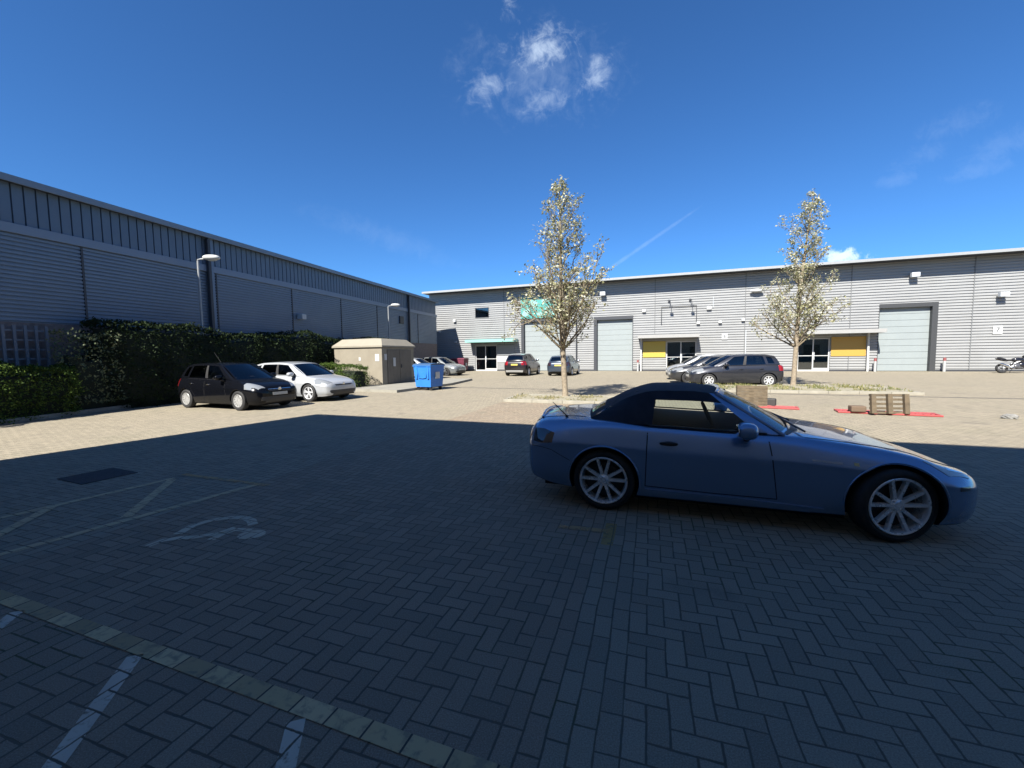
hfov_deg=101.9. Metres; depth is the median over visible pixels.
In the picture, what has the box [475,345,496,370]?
entrance door
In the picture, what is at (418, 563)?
ground
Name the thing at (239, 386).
parked car
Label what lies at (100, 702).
painted line
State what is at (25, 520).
painted line
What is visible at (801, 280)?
young tree
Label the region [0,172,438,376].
warehouse
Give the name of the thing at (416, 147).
sky
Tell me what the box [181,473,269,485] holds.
painted line
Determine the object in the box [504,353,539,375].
parked car
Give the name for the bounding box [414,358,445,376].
parked car
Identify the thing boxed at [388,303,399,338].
lamp post
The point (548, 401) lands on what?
kerb
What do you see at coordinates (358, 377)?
clipped bush
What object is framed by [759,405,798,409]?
plastic barrier
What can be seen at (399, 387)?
concrete slab
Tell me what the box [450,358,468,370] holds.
waste bin
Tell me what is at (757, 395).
wooden pallet
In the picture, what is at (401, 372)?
door
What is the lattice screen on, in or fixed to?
on the ground at (418, 563)
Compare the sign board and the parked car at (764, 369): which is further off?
the sign board
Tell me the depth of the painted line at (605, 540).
3.68 m
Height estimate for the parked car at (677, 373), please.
1.475 m
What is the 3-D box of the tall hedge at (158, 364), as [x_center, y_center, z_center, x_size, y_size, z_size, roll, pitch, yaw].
[-10.840,-1.330,22.353,2.579,3.141,19.190,0,4,17]
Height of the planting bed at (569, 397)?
0.001 m
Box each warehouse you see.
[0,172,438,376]
[422,247,1023,371]
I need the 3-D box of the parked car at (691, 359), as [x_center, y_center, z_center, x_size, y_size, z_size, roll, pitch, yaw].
[11.306,-1.036,24.857,3.928,1.505,2.093,0,4,17]
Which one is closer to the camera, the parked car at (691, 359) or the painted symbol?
the painted symbol
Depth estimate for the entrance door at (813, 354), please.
32.78 m
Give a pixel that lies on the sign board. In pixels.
(524, 313)
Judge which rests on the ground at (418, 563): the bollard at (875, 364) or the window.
the bollard at (875, 364)
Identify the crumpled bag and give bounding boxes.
[1000,414,1018,418]
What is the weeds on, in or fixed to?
on the planting bed at (569, 397)
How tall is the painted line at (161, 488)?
0.001 m
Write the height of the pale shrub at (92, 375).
2.623 m
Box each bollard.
[873,358,876,371]
[942,358,946,371]
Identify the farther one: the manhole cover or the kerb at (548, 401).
the kerb at (548, 401)
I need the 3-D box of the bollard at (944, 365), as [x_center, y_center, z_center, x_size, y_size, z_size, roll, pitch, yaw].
[30.900,-1.380,29.685,0.170,1.000,0.170,-1,4,0]
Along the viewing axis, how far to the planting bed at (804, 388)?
16.74 m
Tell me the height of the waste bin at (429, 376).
1.274 m
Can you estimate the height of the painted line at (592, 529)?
0.001 m
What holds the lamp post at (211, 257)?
on the ground at (418, 563)
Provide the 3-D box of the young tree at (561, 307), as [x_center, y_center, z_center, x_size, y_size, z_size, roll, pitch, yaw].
[1.785,-3.389,14.748,3.956,7.724,4.019,-2,4,-20]
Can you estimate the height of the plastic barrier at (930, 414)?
0.037 m
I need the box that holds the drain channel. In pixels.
[455,387,1016,398]
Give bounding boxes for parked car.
[178,354,296,410]
[258,361,355,401]
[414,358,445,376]
[423,357,465,375]
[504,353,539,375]
[547,355,579,375]
[666,354,725,375]
[668,355,723,382]
[685,354,783,384]
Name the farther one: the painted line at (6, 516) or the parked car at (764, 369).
the parked car at (764, 369)
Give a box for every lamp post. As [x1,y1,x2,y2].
[197,255,219,334]
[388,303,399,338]
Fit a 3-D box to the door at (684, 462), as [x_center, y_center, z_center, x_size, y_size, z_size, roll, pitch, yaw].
[1.864,0.738,3.952,1.125,0.583,0.128,1,4,20]
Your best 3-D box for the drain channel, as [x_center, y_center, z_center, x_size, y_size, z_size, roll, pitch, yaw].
[10.856,0.387,15.400,32.758,0.001,0.160,1,4,22]
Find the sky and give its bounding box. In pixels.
[0,0,1023,297]
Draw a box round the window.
[475,307,488,317]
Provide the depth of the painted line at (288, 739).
1.73 m
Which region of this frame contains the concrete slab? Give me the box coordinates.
[356,378,471,392]
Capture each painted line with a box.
[0,477,174,518]
[0,484,258,555]
[0,505,58,535]
[0,610,23,627]
[42,654,143,767]
[120,479,175,517]
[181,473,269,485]
[275,718,305,767]
[558,525,608,533]
[601,523,616,544]
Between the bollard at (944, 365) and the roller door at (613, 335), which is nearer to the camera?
the bollard at (944, 365)
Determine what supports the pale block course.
on the ground at (418, 563)
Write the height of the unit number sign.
0.560 m
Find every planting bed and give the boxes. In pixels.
[509,394,613,400]
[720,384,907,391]
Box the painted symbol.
[145,516,265,546]
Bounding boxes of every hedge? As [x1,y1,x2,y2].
[0,360,89,424]
[79,316,388,407]
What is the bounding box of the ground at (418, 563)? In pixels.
[0,371,1023,767]
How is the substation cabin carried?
on the concrete slab
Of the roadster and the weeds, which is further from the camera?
the weeds
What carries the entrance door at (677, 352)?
in the warehouse at (929, 312)
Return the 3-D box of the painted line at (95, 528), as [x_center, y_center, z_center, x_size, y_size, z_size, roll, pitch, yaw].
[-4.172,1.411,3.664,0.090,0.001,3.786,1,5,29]
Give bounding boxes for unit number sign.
[993,326,1002,333]
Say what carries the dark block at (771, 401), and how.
on the ground at (418, 563)
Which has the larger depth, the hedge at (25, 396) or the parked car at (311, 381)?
the parked car at (311, 381)
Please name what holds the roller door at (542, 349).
in the warehouse at (929, 312)
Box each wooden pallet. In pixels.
[736,385,767,406]
[869,394,909,413]
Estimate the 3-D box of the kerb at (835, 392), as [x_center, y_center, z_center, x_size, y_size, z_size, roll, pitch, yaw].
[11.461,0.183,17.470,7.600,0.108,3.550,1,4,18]
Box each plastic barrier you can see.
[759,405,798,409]
[834,409,943,416]
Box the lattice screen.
[0,324,51,375]
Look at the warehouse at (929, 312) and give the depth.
33.27 m
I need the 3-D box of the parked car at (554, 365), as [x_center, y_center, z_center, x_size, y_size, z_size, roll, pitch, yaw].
[4.095,-1.508,32.480,2.223,1.564,4.278,1,4,20]
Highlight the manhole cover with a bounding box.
[57,468,137,484]
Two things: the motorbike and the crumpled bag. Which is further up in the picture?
the motorbike
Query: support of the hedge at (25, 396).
on the planting bed
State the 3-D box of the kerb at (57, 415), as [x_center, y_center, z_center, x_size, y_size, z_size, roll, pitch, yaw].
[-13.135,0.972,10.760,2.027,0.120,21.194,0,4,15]
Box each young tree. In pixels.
[501,175,616,395]
[749,188,850,384]
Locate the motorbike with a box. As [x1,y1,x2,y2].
[995,355,1023,372]
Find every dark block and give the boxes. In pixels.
[761,398,775,405]
[848,405,866,411]
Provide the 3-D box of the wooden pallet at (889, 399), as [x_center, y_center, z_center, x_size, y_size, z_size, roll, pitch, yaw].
[9.298,0.489,10.240,0.800,0.490,0.118,0,-4,12]
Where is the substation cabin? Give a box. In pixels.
[332,338,414,384]
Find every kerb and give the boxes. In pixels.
[0,405,130,424]
[503,394,602,403]
[726,384,924,394]
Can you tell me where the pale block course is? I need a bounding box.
[0,589,507,767]
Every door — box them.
[387,350,411,382]
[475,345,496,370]
[521,317,560,370]
[594,315,632,370]
[646,428,775,498]
[666,341,695,367]
[797,338,829,370]
[876,302,938,370]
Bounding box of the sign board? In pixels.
[521,295,555,318]
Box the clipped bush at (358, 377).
[319,361,370,386]
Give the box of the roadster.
[529,382,977,542]
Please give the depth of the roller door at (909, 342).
30.85 m
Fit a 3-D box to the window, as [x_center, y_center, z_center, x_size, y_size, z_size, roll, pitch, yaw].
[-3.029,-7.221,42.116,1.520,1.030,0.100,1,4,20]
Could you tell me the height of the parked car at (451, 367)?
1.524 m
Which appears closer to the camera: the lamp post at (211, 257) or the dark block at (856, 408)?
the dark block at (856, 408)
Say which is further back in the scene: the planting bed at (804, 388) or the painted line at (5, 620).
the planting bed at (804, 388)
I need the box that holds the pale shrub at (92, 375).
[45,327,135,409]
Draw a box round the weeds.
[508,393,611,400]
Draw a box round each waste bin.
[412,363,444,390]
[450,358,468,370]
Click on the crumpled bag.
(1009, 416)

